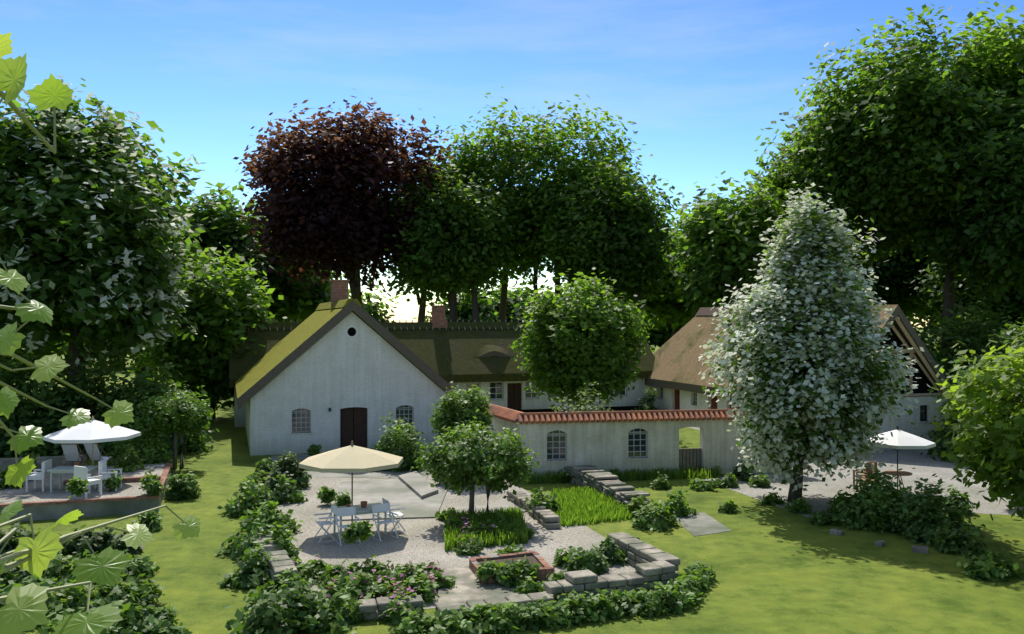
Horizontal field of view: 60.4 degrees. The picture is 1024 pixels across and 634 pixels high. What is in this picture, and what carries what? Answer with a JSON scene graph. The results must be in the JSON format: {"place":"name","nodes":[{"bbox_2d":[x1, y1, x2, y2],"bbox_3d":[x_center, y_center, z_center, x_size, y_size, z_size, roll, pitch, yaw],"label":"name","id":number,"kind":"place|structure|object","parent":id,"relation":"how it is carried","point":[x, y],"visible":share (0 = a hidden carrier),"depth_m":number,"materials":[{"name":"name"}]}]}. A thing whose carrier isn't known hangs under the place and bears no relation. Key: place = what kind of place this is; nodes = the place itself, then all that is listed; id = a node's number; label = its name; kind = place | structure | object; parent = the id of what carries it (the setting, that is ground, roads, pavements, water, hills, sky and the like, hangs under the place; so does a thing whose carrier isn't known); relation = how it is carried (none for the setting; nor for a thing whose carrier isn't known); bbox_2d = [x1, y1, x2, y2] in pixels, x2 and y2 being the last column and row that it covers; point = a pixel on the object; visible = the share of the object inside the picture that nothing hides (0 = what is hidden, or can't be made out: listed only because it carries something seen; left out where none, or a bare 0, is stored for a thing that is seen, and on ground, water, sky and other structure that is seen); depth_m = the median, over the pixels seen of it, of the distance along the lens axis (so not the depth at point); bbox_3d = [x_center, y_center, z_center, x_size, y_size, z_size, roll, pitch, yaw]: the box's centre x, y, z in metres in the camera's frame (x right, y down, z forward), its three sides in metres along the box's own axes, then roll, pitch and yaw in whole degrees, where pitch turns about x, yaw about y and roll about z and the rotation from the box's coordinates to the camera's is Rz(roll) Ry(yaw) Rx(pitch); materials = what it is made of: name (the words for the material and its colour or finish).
{"place":"outdoors","nodes":[
{"label":"outdoors","id":0,"kind":"place"},
{"bbox_2d":[0,32,200,633],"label":"vine","id":1,"kind":"object","parent":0,"point":[23,608],"visible":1,"depth_m":2.94,"materials":[{"name":"green plant"}]},
{"bbox_2d":[245,312,446,455],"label":"building walls","id":2,"kind":"structure","parent":0,"point":[335,369],"depth_m":40.06,"materials":[{"name":"white paint"}]},
{"bbox_2d":[235,279,458,408],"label":"building roof","id":3,"kind":"structure","parent":2,"relation":"on","point":[284,353],"depth_m":40.86,"materials":[{"name":"green plant"}]},
{"bbox_2d":[291,325,414,448],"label":"building openings","id":4,"kind":"object","parent":2,"relation":"in","point":[353,424],"visible":0.88,"depth_m":40.40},
{"bbox_2d":[269,476,635,619],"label":"gravel patio","id":5,"kind":"structure","parent":0,"point":[420,540],"depth_m":24.02,"materials":[{"name":"grey gravel"}]},
{"bbox_2d":[299,441,402,530],"bbox_3d":[-4.570,4.810,25.166,2.786,2.540,2.786,0,0,0],"label":"beige parasol","id":6,"kind":"object","parent":5,"relation":"on","point":[352,458],"visible":0.88,"depth_m":24.42,"materials":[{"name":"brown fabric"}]},
{"bbox_2d":[314,498,405,545],"bbox_3d":[-4.118,5.634,24.350,2.547,0.916,1.470,0,0,-26],"label":"patio table set","id":7,"kind":"object","parent":5,"relation":"on","point":[363,507],"visible":0.95,"depth_m":24.27,"materials":[{"name":"grey paint"}]},
{"bbox_2d":[442,505,528,550],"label":"ornamental grass","id":8,"kind":"structure","parent":5,"relation":"on","point":[500,535],"depth_m":24.20,"materials":[{"name":"green plant"}]},
{"bbox_2d":[469,550,554,584],"bbox_3d":[-0.034,5.936,20.878,1.791,0.280,1.881,0,0,-15],"label":"raised planter","id":9,"kind":"object","parent":5,"relation":"on","point":[545,567],"visible":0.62,"depth_m":21.06,"materials":[{"name":"brick"}]},
{"bbox_2d":[435,506,540,586],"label":"flower bed plants","id":10,"kind":"object","parent":9,"relation":"in","point":[510,574],"visible":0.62,"depth_m":21.96,"materials":[{"name":"green plant"}]},
{"bbox_2d":[336,471,731,603],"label":"paving slabs","id":11,"kind":"structure","parent":5,"relation":"on","point":[415,494],"depth_m":27.62,"materials":[{"name":"concrete"}]},
{"bbox_2d":[0,327,1023,633],"bbox_3d":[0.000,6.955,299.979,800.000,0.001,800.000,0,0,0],"label":"ground","id":12,"kind":"structure","parent":0,"point":[778,569],"depth_m":21.15,"materials":[{"name":"green plant"}]},
{"bbox_2d":[0,313,69,383],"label":"tree","id":13,"kind":"object","parent":12,"relation":"on","point":[63,351],"visible":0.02,"depth_m":51.91,"materials":[{"name":"green plant"}]},
{"bbox_2d":[0,346,72,456],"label":"hedge","id":14,"kind":"object","parent":12,"relation":"on","point":[9,377],"visible":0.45,"depth_m":39.27,"materials":[{"name":"green plant"}]},
{"bbox_2d":[0,357,99,429],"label":"hedge","id":15,"kind":"object","parent":12,"relation":"on","point":[47,384],"visible":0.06,"depth_m":40.91,"materials":[{"name":"green plant"}]},
{"bbox_2d":[0,469,170,520],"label":"terrace retaining wall","id":16,"kind":"structure","parent":12,"relation":"on","point":[59,511],"depth_m":26.82,"materials":[{"name":"concrete"}]},
{"bbox_2d":[0,445,163,497],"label":"terrace plants","id":17,"kind":"object","parent":16,"relation":"on","point":[154,486],"depth_m":28.34,"materials":[{"name":"green plant"}]},
{"bbox_2d":[0,464,165,503],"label":"terrace gravel","id":18,"kind":"structure","parent":16,"relation":"on","point":[12,495],"depth_m":28.35,"materials":[{"name":"grey gravel"}]},
{"bbox_2d":[43,416,140,476],"bbox_3d":[-14.197,4.475,29.807,2.786,2.240,2.786,0,0,0],"label":"patio umbrella","id":19,"kind":"object","parent":18,"relation":"on","point":[95,431],"depth_m":29.05,"materials":[{"name":"fabric"}]},
{"bbox_2d":[0,455,171,507],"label":"terrace brick edging","id":20,"kind":"object","parent":16,"relation":"on","point":[56,461],"visible":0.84,"depth_m":29.76,"materials":[{"name":"brick"}]},
{"bbox_2d":[26,443,152,497],"bbox_3d":[-14.803,5.096,30.096,3.635,1.000,6.791,0,0,-38],"label":"patio furniture","id":21,"kind":"object","parent":16,"relation":"on","point":[70,452],"depth_m":28.43,"materials":[{"name":"grey paint"}]},
{"bbox_2d":[34,347,139,457],"bbox_3d":[-19.047,4.106,40.094,5.906,5.540,5.282,0,0,22],"label":"hedge","id":22,"kind":"object","parent":12,"relation":"on","point":[76,403],"visible":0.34,"depth_m":39.57,"materials":[{"name":"green plant"}]},
{"bbox_2d":[0,510,192,633],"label":"terrace shrubs","id":23,"kind":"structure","parent":12,"relation":"on","point":[142,615],"depth_m":18.37,"materials":[{"name":"green plant"}]},
{"bbox_2d":[0,76,219,403],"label":"chestnut tree","id":24,"kind":"object","parent":12,"relation":"on","point":[94,199],"visible":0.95,"depth_m":39.00,"materials":[{"name":"green plant"}]},
{"bbox_2d":[68,341,173,427],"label":"hedge","id":25,"kind":"object","parent":12,"relation":"on","point":[105,366],"visible":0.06,"depth_m":40.88,"materials":[{"name":"green plant"}]},
{"bbox_2d":[56,224,205,385],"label":"tree","id":26,"kind":"object","parent":12,"relation":"on","point":[184,231],"visible":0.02,"depth_m":69.54,"materials":[{"name":"green plant"}]},
{"bbox_2d":[107,415,178,472],"bbox_3d":[-14.669,5.080,34.715,3.026,2.733,2.965,0,0,0],"label":"bush","id":27,"kind":"object","parent":12,"relation":"on","point":[155,455],"visible":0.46,"depth_m":34.47,"materials":[{"name":"green plant"}]},
{"bbox_2d":[90,353,218,456],"bbox_3d":[-16.479,4.237,40.063,5.822,5.252,5.244,0,0,0],"label":"hedge","id":28,"kind":"object","parent":12,"relation":"on","point":[195,443],"visible":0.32,"depth_m":39.38,"materials":[{"name":"green plant"}]},
{"bbox_2d":[134,386,214,468],"bbox_3d":[-13.475,4.442,35.448,2.867,3.346,2.946,0,0,38],"label":"globe tree","id":29,"kind":"object","parent":12,"relation":"on","point":[179,412],"visible":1,"depth_m":34.92,"materials":[{"name":"green plant"}]},
{"bbox_2d":[163,469,201,500],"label":"bush","id":30,"kind":"object","parent":12,"relation":"on","point":[182,486],"visible":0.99,"depth_m":29.41,"materials":[{"name":"green plant"}]},
{"bbox_2d":[127,245,286,419],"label":"maple tree","id":31,"kind":"object","parent":12,"relation":"on","point":[220,310],"visible":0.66,"depth_m":50.18,"materials":[{"name":"green plant"}]},
{"bbox_2d":[163,179,279,310],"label":"tree","id":32,"kind":"object","parent":12,"relation":"on","point":[222,215],"visible":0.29,"depth_m":79.96,"materials":[{"name":"green plant"}]},
{"bbox_2d":[264,450,311,490],"bbox_3d":[-8.080,5.554,31.520,1.787,1.613,1.649,0,0,-21],"label":"bush","id":33,"kind":"object","parent":12,"relation":"on","point":[290,463],"visible":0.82,"depth_m":31.31,"materials":[{"name":"green plant"}]},
{"bbox_2d":[243,200,344,321],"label":"tree","id":34,"kind":"object","parent":12,"relation":"on","point":[301,302],"visible":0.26,"depth_m":86.68,"materials":[{"name":"green plant"}]},
{"bbox_2d":[215,457,384,601],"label":"garden shrubs","id":35,"kind":"object","parent":12,"relation":"on","point":[283,528],"visible":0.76,"depth_m":23.09,"materials":[{"name":"green plant"}]},
{"bbox_2d":[291,290,368,321],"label":"tree","id":36,"kind":"object","parent":12,"relation":"on","point":[364,306],"depth_m":118.58,"materials":[{"name":"green plant"}]},
{"bbox_2d":[219,552,456,633],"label":"flowering shrubs","id":37,"kind":"object","parent":12,"relation":"on","point":[305,610],"visible":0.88,"depth_m":17.53,"materials":[{"name":"green plant"}]},
{"bbox_2d":[233,89,472,308],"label":"copper beech tree","id":38,"kind":"object","parent":12,"relation":"on","point":[322,215],"visible":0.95,"depth_m":71.81,"materials":[{"name":"brown plant"}]},
{"bbox_2d":[307,444,441,543],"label":"shrubs","id":39,"kind":"object","parent":12,"relation":"on","point":[360,530],"visible":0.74,"depth_m":27.81,"materials":[{"name":"green plant"}]},
{"bbox_2d":[348,283,403,321],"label":"tree","id":40,"kind":"object","parent":12,"relation":"on","point":[373,308],"visible":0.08,"depth_m":125.76,"materials":[{"name":"green plant"}]},
{"bbox_2d":[271,448,505,480],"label":"paving","id":41,"kind":"structure","parent":12,"relation":"on","point":[382,473],"depth_m":34.32,"materials":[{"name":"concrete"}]},
{"bbox_2d":[428,381,495,455],"bbox_3d":[-1.911,4.287,33.472,2.592,3.644,2.517,0,0,0],"label":"tree","id":42,"kind":"object","parent":41,"relation":"on","point":[457,405],"visible":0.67,"depth_m":33.07,"materials":[{"name":"green plant"}]},
{"bbox_2d":[373,410,428,471],"bbox_3d":[-4.486,5.189,35.715,2.518,2.765,2.817,0,0,0],"label":"bush","id":43,"kind":"object","parent":12,"relation":"on","point":[399,438],"visible":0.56,"depth_m":35.24,"materials":[{"name":"green plant"}]},
{"bbox_2d":[234,378,649,426],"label":"farmhouse walls","id":44,"kind":"structure","parent":12,"relation":"on","point":[636,394],"depth_m":54.72,"materials":[{"name":"white paint"}]},
{"bbox_2d":[229,305,654,387],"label":"thatched roof","id":45,"kind":"structure","parent":44,"relation":"on","point":[450,351],"depth_m":54.25,"materials":[{"name":"green plant"}]},
{"bbox_2d":[449,381,642,412],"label":"farmhouse openings","id":46,"kind":"object","parent":44,"relation":"in","point":[513,395],"visible":0.19,"depth_m":54.45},
{"bbox_2d":[362,150,530,321],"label":"lime tree","id":47,"kind":"object","parent":12,"relation":"on","point":[457,248],"visible":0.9,"depth_m":72.36,"materials":[{"name":"green plant"}]},
{"bbox_2d":[413,288,509,321],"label":"tree","id":48,"kind":"object","parent":12,"relation":"on","point":[489,312],"visible":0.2,"depth_m":122.41,"materials":[{"name":"green plant"}]},
{"bbox_2d":[410,416,540,513],"bbox_3d":[-1.083,4.567,26.219,3.840,3.038,3.359,0,0,0],"label":"tree","id":49,"kind":"object","parent":12,"relation":"on","point":[486,463],"visible":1,"depth_m":25.72,"materials":[{"name":"green plant"}]},
{"bbox_2d":[451,409,519,460],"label":"garden wall","id":50,"kind":"structure","parent":12,"relation":"on","point":[496,422],"depth_m":34.72,"materials":[{"name":"white paint"}]},
{"bbox_2d":[447,399,523,422],"bbox_3d":[-1.166,3.808,37.317,0.838,0.386,9.224,0,0,-21],"label":"tiled wall coping","id":51,"kind":"object","parent":50,"relation":"on","point":[504,413],"visible":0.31,"depth_m":34.38,"materials":[{"name":"tile"}]},
{"bbox_2d":[481,278,532,321],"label":"tree","id":52,"kind":"object","parent":12,"relation":"on","point":[513,299],"visible":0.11,"depth_m":127.35,"materials":[{"name":"green plant"}]},
{"bbox_2d":[510,287,554,321],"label":"tree","id":53,"kind":"object","parent":12,"relation":"on","point":[517,316],"visible":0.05,"depth_m":121.62,"materials":[{"name":"green plant"}]},
{"bbox_2d":[422,86,652,321],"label":"lime tree","id":54,"kind":"object","parent":12,"relation":"on","point":[505,161],"visible":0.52,"depth_m":77.16,"materials":[{"name":"green plant"}]},
{"bbox_2d":[388,559,715,633],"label":"low hedge","id":55,"kind":"object","parent":12,"relation":"on","point":[687,589],"visible":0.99,"depth_m":17.39,"materials":[{"name":"green plant"}]},
{"bbox_2d":[549,382,613,411],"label":"shrub","id":56,"kind":"object","parent":12,"relation":"on","point":[591,407],"visible":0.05,"depth_m":36.98,"materials":[{"name":"green plant"}]},
{"bbox_2d":[250,465,927,633],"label":"stone ruin walls","id":57,"kind":"structure","parent":12,"relation":"on","point":[650,563],"depth_m":19.83,"materials":[{"name":"grey stone"}]},
{"bbox_2d":[547,485,631,526],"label":"ornamental grass","id":58,"kind":"structure","parent":12,"relation":"on","point":[581,506],"depth_m":27.33,"materials":[{"name":"green plant"}]},
{"bbox_2d":[518,148,690,334],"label":"lime tree","id":59,"kind":"object","parent":12,"relation":"on","point":[621,244],"visible":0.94,"depth_m":72.46,"materials":[{"name":"green plant"}]},
{"bbox_2d":[524,465,721,483],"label":"border plants","id":60,"kind":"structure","parent":12,"relation":"on","point":[640,475],"depth_m":33.11,"materials":[{"name":"green plant"}]},
{"bbox_2d":[513,459,770,593],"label":"garden shrubs","id":61,"kind":"object","parent":12,"relation":"on","point":[602,554],"visible":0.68,"depth_m":25.59,"materials":[{"name":"green plant"}]},
{"bbox_2d":[631,387,659,410],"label":"bush","id":62,"kind":"object","parent":12,"relation":"on","point":[649,406],"visible":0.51,"depth_m":54.92,"materials":[{"name":"green plant"}]},
{"bbox_2d":[620,302,682,347],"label":"tree","id":63,"kind":"object","parent":12,"relation":"on","point":[661,336],"visible":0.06,"depth_m":115.63,"materials":[{"name":"green plant"}]},
{"bbox_2d":[520,419,791,480],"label":"garden wall","id":64,"kind":"structure","parent":12,"relation":"on","point":[622,446],"depth_m":33.61,"materials":[{"name":"white paint"}]},
{"bbox_2d":[517,409,744,423],"bbox_3d":[5.655,3.798,33.971,11.090,0.386,0.838,0,0,-10],"label":"tiled wall coping","id":65,"kind":"object","parent":64,"relation":"on","point":[615,416],"visible":0.84,"depth_m":33.52,"materials":[{"name":"tile"}]},
{"bbox_2d":[621,223,702,335],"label":"tree","id":66,"kind":"object","parent":12,"relation":"on","point":[667,308],"visible":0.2,"depth_m":80.93,"materials":[{"name":"green plant"}]},
{"bbox_2d":[649,169,799,319],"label":"tree","id":67,"kind":"object","parent":12,"relation":"on","point":[719,248],"visible":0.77,"depth_m":61.19,"materials":[{"name":"green plant"}]},
{"bbox_2d":[645,305,952,400],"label":"barn roof","id":68,"kind":"structure","parent":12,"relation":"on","point":[678,365],"depth_m":51.77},
{"bbox_2d":[752,108,930,291],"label":"tree","id":69,"kind":"object","parent":12,"relation":"on","point":[786,173],"visible":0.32,"depth_m":63.15,"materials":[{"name":"green plant"}]},
{"bbox_2d":[704,448,1023,516],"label":"gravel yard","id":70,"kind":"structure","parent":12,"relation":"on","point":[818,492],"depth_m":32.43,"materials":[{"name":"grey gravel"}]},
{"bbox_2d":[698,181,930,501],"bbox_3d":[9.556,0.795,29.330,6.912,10.654,7.341,0,0,0],"label":"hawthorn tree","id":71,"kind":"object","parent":70,"relation":"on","point":[808,341],"visible":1,"depth_m":27.68,"materials":[{"name":"white plant"}]},
{"bbox_2d":[852,461,911,488],"bbox_3d":[13.031,5.624,30.998,1.929,0.961,1.533,0,0,20],"label":"patio furniture","id":72,"kind":"object","parent":70,"relation":"on","point":[864,477],"visible":0.45,"depth_m":30.89,"materials":[{"name":"brown wood"}]},
{"bbox_2d":[868,426,935,492],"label":"patio umbrella","id":73,"kind":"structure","parent":70,"relation":"on","point":[900,439],"depth_m":29.89,"materials":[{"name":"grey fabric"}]},
{"bbox_2d":[839,260,890,303],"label":"tree","id":74,"kind":"object","parent":12,"relation":"on","point":[874,283],"visible":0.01,"depth_m":77.52,"materials":[{"name":"green plant"}]},
{"bbox_2d":[819,461,914,533],"bbox_3d":[10.615,5.340,25.872,2.722,2.271,2.880,0,0,0],"label":"bush","id":75,"kind":"object","parent":12,"relation":"on","point":[864,510],"visible":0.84,"depth_m":25.34,"materials":[{"name":"green plant"}]},
{"bbox_2d":[717,485,1023,582],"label":"shrubs","id":76,"kind":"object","parent":12,"relation":"on","point":[992,566],"depth_m":22.67,"materials":[{"name":"green plant"}]},
{"bbox_2d":[755,1,1023,370],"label":"tree","id":77,"kind":"object","parent":12,"relation":"on","point":[911,84],"visible":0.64,"depth_m":58.31,"materials":[{"name":"green plant"}]},
{"bbox_2d":[865,237,939,327],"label":"tree","id":78,"kind":"object","parent":12,"relation":"on","point":[898,270],"visible":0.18,"depth_m":79.69,"materials":[{"name":"green plant"}]},
{"bbox_2d":[876,497,929,535],"bbox_3d":[11.168,5.711,25.226,1.681,1.247,1.716,0,0,0],"label":"bush","id":79,"kind":"object","parent":12,"relation":"on","point":[897,527],"visible":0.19,"depth_m":24.84,"materials":[{"name":"green plant"}]},
{"bbox_2d":[889,473,985,546],"bbox_3d":[11.660,5.361,24.253,2.298,2.067,2.269,0,0,-30],"label":"bush","id":80,"kind":"object","parent":12,"relation":"on","point":[914,526],"visible":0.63,"depth_m":23.90,"materials":[{"name":"green plant"}]},
{"bbox_2d":[907,293,987,385],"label":"tree","id":81,"kind":"object","parent":12,"relation":"on","point":[923,336],"visible":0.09,"depth_m":58.96,"materials":[{"name":"green plant"}]},
{"bbox_2d":[889,78,1023,305],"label":"tree","id":82,"kind":"object","parent":12,"relation":"on","point":[983,239],"visible":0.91,"depth_m":55.59,"materials":[{"name":"green plant"}]},
{"bbox_2d":[899,251,1023,355],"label":"tree","id":83,"kind":"object","parent":12,"relation":"on","point":[932,290],"visible":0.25,"depth_m":72.18,"materials":[{"name":"green plant"}]},
{"bbox_2d":[920,351,1007,462],"bbox_3d":[20.754,4.103,37.804,6.122,5.352,6.104,0,0,0],"label":"tree","id":84,"kind":"object","parent":12,"relation":"on","point":[941,446],"visible":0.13,"depth_m":38.00,"materials":[{"name":"green plant"}]},
{"bbox_2d":[926,298,1006,376],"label":"tree","id":85,"kind":"object","parent":12,"relation":"on","point":[958,316],"visible":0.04,"depth_m":62.30,"materials":[{"name":"green plant"}]},
{"bbox_2d":[928,339,1023,520],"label":"tree","id":86,"kind":"object","parent":12,"relation":"on","point":[995,459],"visible":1,"depth_m":21.93,"materials":[{"name":"green plant"}]},
{"bbox_2d":[938,279,1022,383],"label":"tree","id":87,"kind":"object","parent":12,"relation":"on","point":[973,341],"visible":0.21,"depth_m":59.56,"materials":[{"name":"green plant"}]},
{"bbox_2d":[983,316,1023,355],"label":"tree","id":88,"kind":"object","parent":12,"relation":"on","point":[1019,336],"visible":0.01,"depth_m":62.57,"materials":[{"name":"green plant"}]},
{"bbox_2d":[987,323,1023,362],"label":"tree","id":89,"kind":"object","parent":12,"relation":"on","point":[1007,334],"visible":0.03,"depth_m":40.83,"materials":[{"name":"green plant"}]},
{"bbox_2d":[0,0,1023,326],"label":"sky","id":90,"kind":"structure","parent":0,"point":[699,81],"materials":[{"name":"blue"}]},
{"bbox_2d":[679,427,699,448],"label":"courtyard lawn","id":91,"kind":"structure","parent":0,"point":[689,437],"depth_m":44.42,"materials":[{"name":"green plant"}]},
{"bbox_2d":[508,267,655,411],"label":"courtyard tree","id":92,"kind":"object","parent":91,"relation":"on","point":[573,345],"visible":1,"depth_m":45.36,"materials":[{"name":"green plant"}]},
{"bbox_2d":[650,386,949,449],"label":"barn walls","id":93,"kind":"structure","parent":0,"point":[667,402],"depth_m":41.35,"materials":[{"name":"white paint"}]},
{"bbox_2d":[657,387,930,422],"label":"windows","id":94,"kind":"structure","parent":93,"relation":"in","point":[923,413],"depth_m":50.16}
]}

